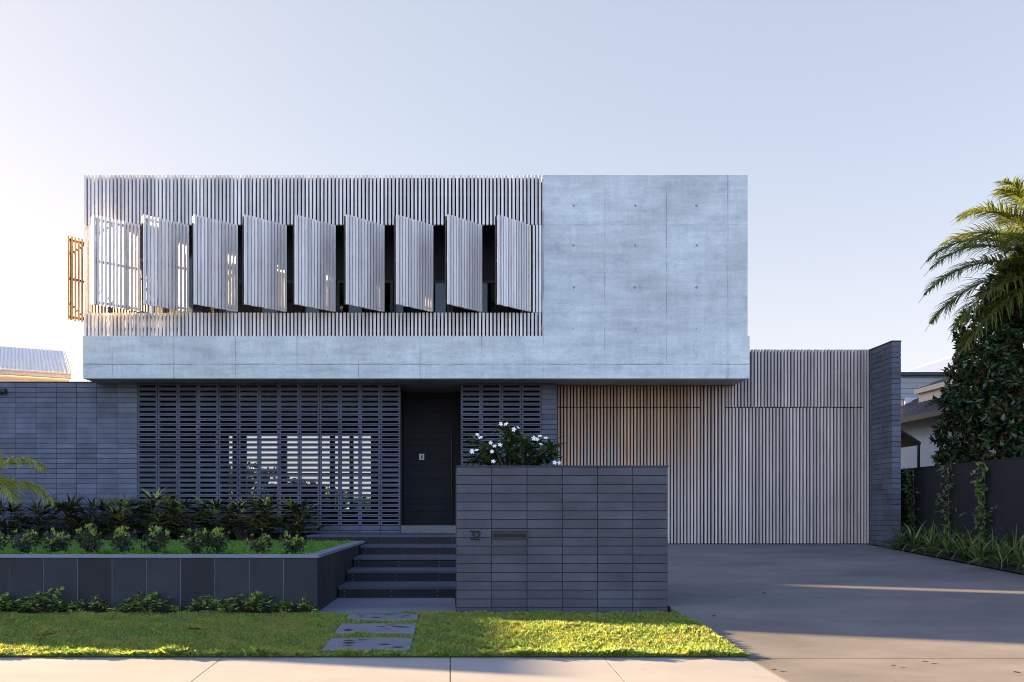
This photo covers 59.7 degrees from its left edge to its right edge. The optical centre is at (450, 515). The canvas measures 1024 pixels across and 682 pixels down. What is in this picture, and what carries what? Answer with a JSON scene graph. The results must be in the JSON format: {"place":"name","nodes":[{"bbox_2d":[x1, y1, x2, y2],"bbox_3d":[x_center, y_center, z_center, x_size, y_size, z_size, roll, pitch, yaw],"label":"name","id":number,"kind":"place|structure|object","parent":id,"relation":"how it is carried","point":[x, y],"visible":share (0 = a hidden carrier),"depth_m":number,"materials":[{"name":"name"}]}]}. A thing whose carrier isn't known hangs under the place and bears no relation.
{"place":"outdoors","nodes":[
{"label":"outdoors","id":0,"kind":"place"},
{"bbox_2d":[0,346,70,381],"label":"neighbour house","id":1,"kind":"structure","parent":0,"point":[41,361],"depth_m":22.97,"materials":[{"name":"metal"}]},
{"bbox_2d":[15,539,306,540],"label":"garden bed soil","id":2,"kind":"structure","parent":0,"point":[177,539],"depth_m":17.21,"materials":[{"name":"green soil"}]},
{"bbox_2d":[0,496,39,539],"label":"fan palm","id":3,"kind":"object","parent":2,"relation":"on","point":[10,507],"visible":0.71,"depth_m":16.69,"materials":[{"name":"plant"}]},
{"bbox_2d":[1,497,65,539],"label":"fan palm","id":4,"kind":"object","parent":2,"relation":"on","point":[39,528],"visible":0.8,"depth_m":16.78,"materials":[{"name":"plant"}]},
{"bbox_2d":[34,493,101,539],"bbox_3d":[-7.220,0.020,16.864,1.374,0.929,1.523,0,0,-29],"label":"fan palm","id":5,"kind":"object","parent":2,"relation":"on","point":[70,508],"visible":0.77,"depth_m":16.63,"materials":[{"name":"green plant"}]},
{"bbox_2d":[0,382,139,538],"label":"garden wall","id":6,"kind":"structure","parent":2,"relation":"on","point":[79,438],"depth_m":17.56,"materials":[{"name":"grey brick"}]},
{"bbox_2d":[0,388,7,394],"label":"flood light","id":7,"kind":"object","parent":6,"relation":"attached to","point":[3,390],"visible":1,"depth_m":17.43,"materials":[{"name":"black metal"}]},
{"bbox_2d":[57,495,131,539],"bbox_3d":[-6.682,0.022,16.877,1.431,0.924,1.329,0,0,-34],"label":"fan palm","id":8,"kind":"object","parent":2,"relation":"on","point":[92,505],"visible":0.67,"depth_m":16.72,"materials":[{"name":"green plant"}]},
{"bbox_2d":[86,494,153,532],"bbox_3d":[-6.245,0.025,16.812,1.312,0.918,1.449,0,0,9],"label":"fan palm","id":9,"kind":"object","parent":2,"relation":"on","point":[119,511],"visible":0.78,"depth_m":16.62,"materials":[{"name":"plant"}]},
{"bbox_2d":[122,487,189,539],"bbox_3d":[-5.574,-0.049,16.838,1.490,1.066,1.349,0,0,23],"label":"fan palm","id":10,"kind":"object","parent":2,"relation":"on","point":[152,503],"visible":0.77,"depth_m":16.80,"materials":[{"name":"plant"}]},
{"bbox_2d":[147,494,212,539],"bbox_3d":[-5.052,0.034,16.828,1.420,0.900,1.287,0,0,7],"label":"fan palm","id":11,"kind":"object","parent":2,"relation":"on","point":[176,513],"visible":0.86,"depth_m":16.64,"materials":[{"name":"green plant"}]},
{"bbox_2d":[187,494,245,537],"bbox_3d":[-4.428,0.034,16.945,1.420,0.900,1.287,0,0,39],"label":"fan palm","id":12,"kind":"object","parent":2,"relation":"on","point":[216,504],"visible":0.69,"depth_m":16.78,"materials":[{"name":"green plant"}]},
{"bbox_2d":[213,497,263,539],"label":"fan palm","id":13,"kind":"object","parent":2,"relation":"on","point":[239,533],"visible":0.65,"depth_m":16.75,"materials":[{"name":"green plant"}]},
{"bbox_2d":[235,492,288,538],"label":"fan palm","id":14,"kind":"object","parent":2,"relation":"on","point":[266,507],"visible":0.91,"depth_m":16.52,"materials":[{"name":"green plant"}]},
{"bbox_2d":[261,493,328,539],"bbox_3d":[-2.910,0.034,16.754,1.420,0.900,1.287,0,0,-26],"label":"fan palm","id":15,"kind":"object","parent":2,"relation":"on","point":[299,518],"visible":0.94,"depth_m":16.53,"materials":[{"name":"green plant"}]},
{"bbox_2d":[17,612,310,612],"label":"front bed soil","id":16,"kind":"structure","parent":0,"point":[152,612],"depth_m":10.01,"materials":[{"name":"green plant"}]},
{"bbox_2d":[0,592,28,612],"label":"leafy plant","id":17,"kind":"object","parent":16,"relation":"on","point":[4,598],"visible":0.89,"depth_m":9.94,"materials":[{"name":"green plant"}]},
{"bbox_2d":[5,583,69,612],"bbox_3d":[-4.621,0.933,9.992,0.733,0.343,0.472,0,0,0],"label":"leafy plant","id":18,"kind":"object","parent":16,"relation":"on","point":[28,604],"visible":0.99,"depth_m":9.96,"materials":[{"name":"green plant"}]},
{"bbox_2d":[62,594,114,612],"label":"leafy plant","id":19,"kind":"object","parent":16,"relation":"on","point":[97,604],"visible":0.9,"depth_m":9.94,"materials":[{"name":"green plant"}]},
{"bbox_2d":[112,590,181,612],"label":"leafy plant","id":20,"kind":"object","parent":16,"relation":"on","point":[151,597],"visible":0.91,"depth_m":9.91,"materials":[{"name":"green plant"}]},
{"bbox_2d":[184,594,216,612],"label":"leafy plant","id":21,"kind":"object","parent":16,"relation":"on","point":[203,606],"visible":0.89,"depth_m":9.96,"materials":[{"name":"green plant"}]},
{"bbox_2d":[208,599,230,612],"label":"leafy plant","id":22,"kind":"object","parent":16,"relation":"on","point":[217,603],"visible":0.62,"depth_m":9.96,"materials":[{"name":"green plant"}]},
{"bbox_2d":[218,590,283,612],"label":"leafy plant","id":23,"kind":"object","parent":16,"relation":"on","point":[253,607],"visible":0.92,"depth_m":9.92,"materials":[{"name":"green plant"}]},
{"bbox_2d":[268,600,290,612],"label":"leafy plant","id":24,"kind":"object","parent":16,"relation":"on","point":[272,608],"visible":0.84,"depth_m":9.96,"materials":[{"name":"green plant"}]},
{"bbox_2d":[274,596,320,613],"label":"leafy plant","id":25,"kind":"object","parent":16,"relation":"on","point":[301,607],"visible":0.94,"depth_m":9.94,"materials":[{"name":"green plant"}]},
{"bbox_2d":[0,609,747,667],"bbox_3d":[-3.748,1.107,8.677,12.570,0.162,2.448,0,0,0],"label":"lawn grass","id":26,"kind":"structure","parent":0,"point":[92,620],"depth_m":8.54,"materials":[{"name":"green plant"}]},
{"bbox_2d":[322,638,412,650],"bbox_3d":[-0.728,1.177,7.975,0.765,0.082,0.550,0,0,0],"label":"stepping stone","id":27,"kind":"object","parent":26,"relation":"on","point":[404,644],"visible":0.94,"depth_m":7.96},
{"bbox_2d":[335,623,415,633],"bbox_3d":[-0.728,1.138,8.770,0.765,0.079,0.520,0,0,0],"label":"stepping stone","id":28,"kind":"object","parent":26,"relation":"on","point":[387,628],"visible":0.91,"depth_m":8.73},
{"bbox_2d":[0,644,751,655],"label":"lawn edge grass","id":29,"kind":"structure","parent":26,"relation":"on","point":[273,651],"depth_m":7.49,"materials":[{"name":"green plant"}]},
{"bbox_2d":[346,614,418,620],"bbox_3d":[-0.728,1.112,9.520,0.765,0.068,0.440,0,0,0],"label":"stepping stone","id":30,"kind":"object","parent":26,"relation":"on","point":[396,617],"visible":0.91,"depth_m":9.52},
{"bbox_2d":[319,598,455,612],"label":"entry path","id":31,"kind":"structure","parent":0,"point":[371,605],"depth_m":10.83,"materials":[{"name":"grey concrete"}]},
{"bbox_2d":[306,533,455,604],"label":"entry steps","id":32,"kind":"structure","parent":31,"relation":"on","point":[404,565],"depth_m":13.67,"materials":[{"name":"tile"}]},
{"bbox_2d":[0,657,786,681],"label":"footpath","id":33,"kind":"structure","parent":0,"point":[378,669],"depth_m":7.01,"materials":[{"name":"concrete"}]},
{"bbox_2d":[0,0,1023,503],"label":"sky","id":34,"kind":"structure","parent":0,"point":[858,130],"materials":[{"name":"blue"}]},
{"bbox_2d":[667,544,1023,681],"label":"driveway","id":35,"kind":"structure","parent":0,"point":[839,613],"depth_m":9.94,"materials":[{"name":"concrete"}]},
{"bbox_2d":[868,340,901,550],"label":"block wall","id":36,"kind":"structure","parent":35,"relation":"on","point":[884,438],"depth_m":17.19,"materials":[{"name":"grey brick"}]},
{"bbox_2d":[868,542,1023,573],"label":"side bed soil","id":37,"kind":"structure","parent":0,"point":[984,563],"depth_m":14.68,"materials":[{"name":"brown soil"}]},
{"bbox_2d":[867,522,916,549],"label":"strap lily","id":38,"kind":"object","parent":37,"relation":"on","point":[898,540],"visible":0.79,"depth_m":16.72,"materials":[{"name":"green plant"}]},
{"bbox_2d":[876,520,938,554],"bbox_3d":[8.507,0.401,16.184,1.438,0.688,1.195,0,0,-26],"label":"strap lily","id":39,"kind":"object","parent":37,"relation":"on","point":[913,535],"visible":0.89,"depth_m":16.12,"materials":[{"name":"green plant"}]},
{"bbox_2d":[894,520,943,546],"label":"strap lily","id":40,"kind":"object","parent":37,"relation":"on","point":[929,532],"visible":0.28,"depth_m":16.44,"materials":[{"name":"green plant"}]},
{"bbox_2d":[900,522,948,552],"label":"strap lily","id":41,"kind":"object","parent":37,"relation":"on","point":[932,538],"visible":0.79,"depth_m":15.71,"materials":[{"name":"green plant"}]},
{"bbox_2d":[911,518,961,550],"bbox_3d":[8.900,0.355,15.897,0.907,0.771,1.114,0,0,-23],"label":"strap lily","id":42,"kind":"object","parent":37,"relation":"on","point":[940,541],"visible":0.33,"depth_m":15.91,"materials":[{"name":"green plant"}]},
{"bbox_2d":[909,521,983,557],"bbox_3d":[8.484,0.402,15.184,1.388,0.698,1.006,0,0,-15],"label":"strap lily","id":43,"kind":"object","parent":37,"relation":"on","point":[947,553],"visible":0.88,"depth_m":15.16,"materials":[{"name":"green plant"}]},
{"bbox_2d":[926,529,994,559],"bbox_3d":[8.524,0.502,14.748,1.360,0.651,1.130,0,0,32],"label":"strap lily","id":44,"kind":"object","parent":37,"relation":"on","point":[959,549],"visible":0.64,"depth_m":14.67,"materials":[{"name":"green plant"}]},
{"bbox_2d":[946,520,989,551],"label":"strap lily","id":45,"kind":"object","parent":37,"relation":"on","point":[969,539],"visible":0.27,"depth_m":15.10,"materials":[{"name":"green plant"}]},
{"bbox_2d":[952,524,1007,562],"bbox_3d":[8.582,0.459,14.341,1.258,0.752,1.025,0,0,15],"label":"strap lily","id":46,"kind":"object","parent":37,"relation":"on","point":[974,553],"visible":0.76,"depth_m":14.27,"materials":[{"name":"green plant"}]},
{"bbox_2d":[969,530,1014,558],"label":"strap lily","id":47,"kind":"object","parent":37,"relation":"on","point":[993,549],"visible":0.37,"depth_m":14.52,"materials":[{"name":"green plant"}]},
{"bbox_2d":[966,520,1023,564],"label":"strap lily","id":48,"kind":"object","parent":37,"relation":"on","point":[1015,545],"visible":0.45,"depth_m":14.01,"materials":[{"name":"green plant"}]},
{"bbox_2d":[968,528,1023,568],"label":"strap lily","id":49,"kind":"object","parent":37,"relation":"on","point":[999,561],"visible":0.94,"depth_m":13.65,"materials":[{"name":"green plant"}]},
{"bbox_2d":[993,541,1023,569],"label":"strap lily","id":50,"kind":"object","parent":37,"relation":"on","point":[1021,564],"visible":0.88,"depth_m":13.25,"materials":[{"name":"green plant"}]},
{"bbox_2d":[900,347,1023,468],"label":"neighbour house","id":51,"kind":"structure","parent":0,"point":[920,388],"depth_m":24.79,"materials":[{"name":"white paint"}]},
{"bbox_2d":[905,398,916,403],"bbox_3d":[14.008,-3.391,26.985,0.410,0.346,0.030,0,0,0],"label":"window","id":52,"kind":"structure","parent":51,"relation":"in","point":[907,400],"depth_m":26.97,"materials":[{"name":"white glass"}]},
{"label":"yard","id":53,"kind":"structure","parent":0,"visible":0},
{"bbox_2d":[229,462,337,508],"bbox_3d":[-6.006,-0.368,30.018,5.120,3.174,2.759,0,0,0],"label":"backyard tree","id":54,"kind":"object","parent":53,"relation":"on","point":[263,483],"visible":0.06,"depth_m":29.89,"materials":[{"name":"green plant"}]},
{"bbox_2d":[326,487,370,508],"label":"backyard tree","id":55,"kind":"object","parent":53,"relation":"on","point":[348,498],"visible":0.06,"depth_m":30.73,"materials":[{"name":"green plant"}]},
{"bbox_2d":[65,175,868,543],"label":"modern house","id":56,"kind":"structure","parent":53,"relation":"on","point":[417,331],"depth_m":16.92,"materials":[{"name":"concrete"}]},
{"bbox_2d":[109,233,165,312],"bbox_3d":[-6.325,-4.460,18.000,1.130,2.480,0.060,0,0,0],"label":"window","id":57,"kind":"structure","parent":56,"relation":"in","point":[110,308],"depth_m":17.97,"materials":[{"name":"black metal"}]},
{"bbox_2d":[166,233,222,335],"bbox_3d":[-5.175,-4.460,18.000,1.130,2.480,0.060,0,0,0],"label":"window","id":58,"kind":"structure","parent":56,"relation":"in","point":[190,234],"depth_m":17.97,"materials":[{"name":"black metal"}]},
{"bbox_2d":[223,280,279,315],"bbox_3d":[-4.025,-3.985,18.000,1.130,1.530,0.060,0,0,0],"label":"window","id":59,"kind":"structure","parent":56,"relation":"in","point":[239,281],"depth_m":17.97,"materials":[{"name":"black metal"}]},
{"bbox_2d":[280,280,335,315],"bbox_3d":[-2.875,-3.985,18.000,1.130,1.530,0.060,0,0,0],"label":"window","id":60,"kind":"structure","parent":56,"relation":"in","point":[288,281],"depth_m":17.97,"materials":[{"name":"black metal"}]},
{"bbox_2d":[246,473,370,512],"bbox_3d":[-3.830,-0.598,24.070,3.380,1.095,0.020,0,0,0],"label":"window frame","id":61,"kind":"structure","parent":56,"relation":"in","point":[246,473],"depth_m":24.06,"materials":[{"name":"black metal"}]},
{"bbox_2d":[337,280,392,315],"bbox_3d":[-1.725,-3.985,18.000,1.130,1.530,0.060,0,0,0],"label":"window","id":62,"kind":"structure","parent":56,"relation":"in","point":[339,282],"depth_m":17.97,"materials":[{"name":"black metal"}]},
{"bbox_2d":[394,280,449,315],"bbox_3d":[-0.575,-3.985,18.000,1.130,1.530,0.060,0,0,0],"label":"window","id":63,"kind":"structure","parent":56,"relation":"in","point":[434,281],"depth_m":17.97,"materials":[{"name":"black metal"}]},
{"bbox_2d":[404,392,459,524],"bbox_3d":[-0.384,-1.198,18.840,1.194,2.802,0.131,0,0,-1],"label":"front door","id":64,"kind":"structure","parent":56,"relation":"in","point":[431,420],"depth_m":18.85,"materials":[{"name":"black wood"}]},
{"bbox_2d":[451,280,532,315],"bbox_3d":[0.850,-3.985,18.000,1.680,1.530,0.060,0,0,0],"label":"window","id":65,"kind":"structure","parent":56,"relation":"in","point":[483,281],"depth_m":17.97,"materials":[{"name":"black metal"}]},
{"bbox_2d":[557,408,699,543],"bbox_3d":[3.575,-0.793,17.836,2.850,2.726,0.075,0,0,0],"label":"garage door","id":66,"kind":"structure","parent":56,"relation":"in","point":[595,436],"depth_m":17.80,"materials":[{"name":"wood"}]},
{"bbox_2d":[725,408,862,543],"bbox_3d":[6.900,-0.793,17.836,2.760,2.726,0.075,0,0,0],"label":"garage door","id":67,"kind":"structure","parent":56,"relation":"in","point":[793,475],"depth_m":17.80,"materials":[{"name":"wood"}]},
{"bbox_2d":[919,176,1023,361],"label":"tall palm","id":68,"kind":"object","parent":53,"relation":"on","point":[1013,192],"visible":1,"depth_m":17.35,"materials":[{"name":"green plant"}]},
{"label":"raised lawn soil","id":69,"kind":"structure","parent":0,"visible":0},
{"bbox_2d":[0,531,7,550],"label":"ball shrub","id":70,"kind":"object","parent":69,"relation":"on","point":[2,540],"visible":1,"depth_m":10.66,"materials":[{"name":"green plant"}]},
{"bbox_2d":[6,529,41,553],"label":"ball shrub","id":71,"kind":"object","parent":69,"relation":"on","point":[24,539],"visible":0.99,"depth_m":10.58,"materials":[{"name":"green plant"}]},
{"bbox_2d":[0,447,56,507],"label":"feather palm","id":72,"kind":"object","parent":69,"relation":"on","point":[7,484],"visible":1,"depth_m":12.12,"materials":[{"name":"green plant"}]},
{"bbox_2d":[41,527,71,552],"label":"ball shrub","id":73,"kind":"object","parent":69,"relation":"on","point":[58,543],"visible":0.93,"depth_m":10.64,"materials":[{"name":"green plant"}]},
{"bbox_2d":[74,523,103,552],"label":"ball shrub","id":74,"kind":"object","parent":69,"relation":"on","point":[91,545],"visible":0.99,"depth_m":10.60,"materials":[{"name":"green plant"}]},
{"bbox_2d":[109,526,137,552],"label":"ball shrub","id":75,"kind":"object","parent":69,"relation":"on","point":[121,536],"visible":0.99,"depth_m":10.56,"materials":[{"name":"green plant"}]},
{"bbox_2d":[140,525,172,553],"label":"ball shrub","id":76,"kind":"object","parent":69,"relation":"on","point":[158,544],"visible":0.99,"depth_m":10.62,"materials":[{"name":"green plant"}]},
{"bbox_2d":[0,539,353,553],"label":"raised lawn grass","id":77,"kind":"structure","parent":69,"relation":"on","point":[234,547],"depth_m":12.09,"materials":[{"name":"green plant"}]},
{"bbox_2d":[179,527,213,553],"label":"ball shrub","id":78,"kind":"object","parent":69,"relation":"on","point":[195,548],"visible":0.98,"depth_m":10.55,"materials":[{"name":"green plant"}]},
{"bbox_2d":[205,526,231,553],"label":"ball shrub","id":79,"kind":"object","parent":69,"relation":"on","point":[219,542],"visible":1,"depth_m":10.61,"materials":[{"name":"green plant"}]},
{"bbox_2d":[246,533,272,553],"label":"ball shrub","id":80,"kind":"object","parent":69,"relation":"on","point":[259,541],"visible":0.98,"depth_m":10.60,"materials":[{"name":"green plant"}]},
{"bbox_2d":[278,530,306,553],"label":"ball shrub","id":81,"kind":"object","parent":69,"relation":"on","point":[295,543],"visible":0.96,"depth_m":10.65,"materials":[{"name":"green plant"}]},
{"label":"ground","id":82,"kind":"structure","parent":0,"visible":0},
{"bbox_2d":[0,541,364,611],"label":"retaining wall","id":83,"kind":"structure","parent":82,"relation":"on","point":[317,578],"depth_m":10.10,"materials":[{"name":"stone"}]},
{"bbox_2d":[455,465,668,612],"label":"letterbox wall","id":84,"kind":"structure","parent":82,"relation":"on","point":[575,538],"depth_m":10.08,"materials":[{"name":"brick"},{"name":"black metal"}]},
{"bbox_2d":[460,420,568,464],"bbox_3d":[0.777,-0.779,10.643,1.345,0.759,0.797,0,0,0],"label":"frangipani","id":85,"kind":"object","parent":84,"relation":"on","point":[513,453],"visible":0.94,"depth_m":10.58,"materials":[{"name":"green plant"}]},
{"bbox_2d":[900,457,1023,574],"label":"boundary wall","id":86,"kind":"structure","parent":82,"relation":"on","point":[1004,480],"depth_m":15.61,"materials":[{"name":"grey paint"}]},
{"bbox_2d":[901,467,919,540],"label":"climbing plant","id":87,"kind":"object","parent":86,"relation":"attached to","point":[907,473],"depth_m":17.40,"materials":[{"name":"plant"}]},
{"bbox_2d":[934,463,956,547],"bbox_3d":[9.001,-0.157,16.177,0.345,1.596,0.514,0,0,23],"label":"climbing plant","id":88,"kind":"object","parent":86,"relation":"attached to","point":[941,500],"depth_m":16.17,"materials":[{"name":"plant"}]},
{"bbox_2d":[959,461,997,548],"bbox_3d":[8.981,-0.136,15.035,0.328,1.571,0.855,0,0,0],"label":"climbing plant","id":89,"kind":"object","parent":86,"relation":"attached to","point":[980,513],"depth_m":15.07,"materials":[{"name":"plant"}]},
{"bbox_2d":[929,247,1023,465],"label":"magnolia tree","id":90,"kind":"object","parent":82,"relation":"on","point":[991,371],"visible":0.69,"depth_m":17.79,"materials":[{"name":"green plant"}]}
]}

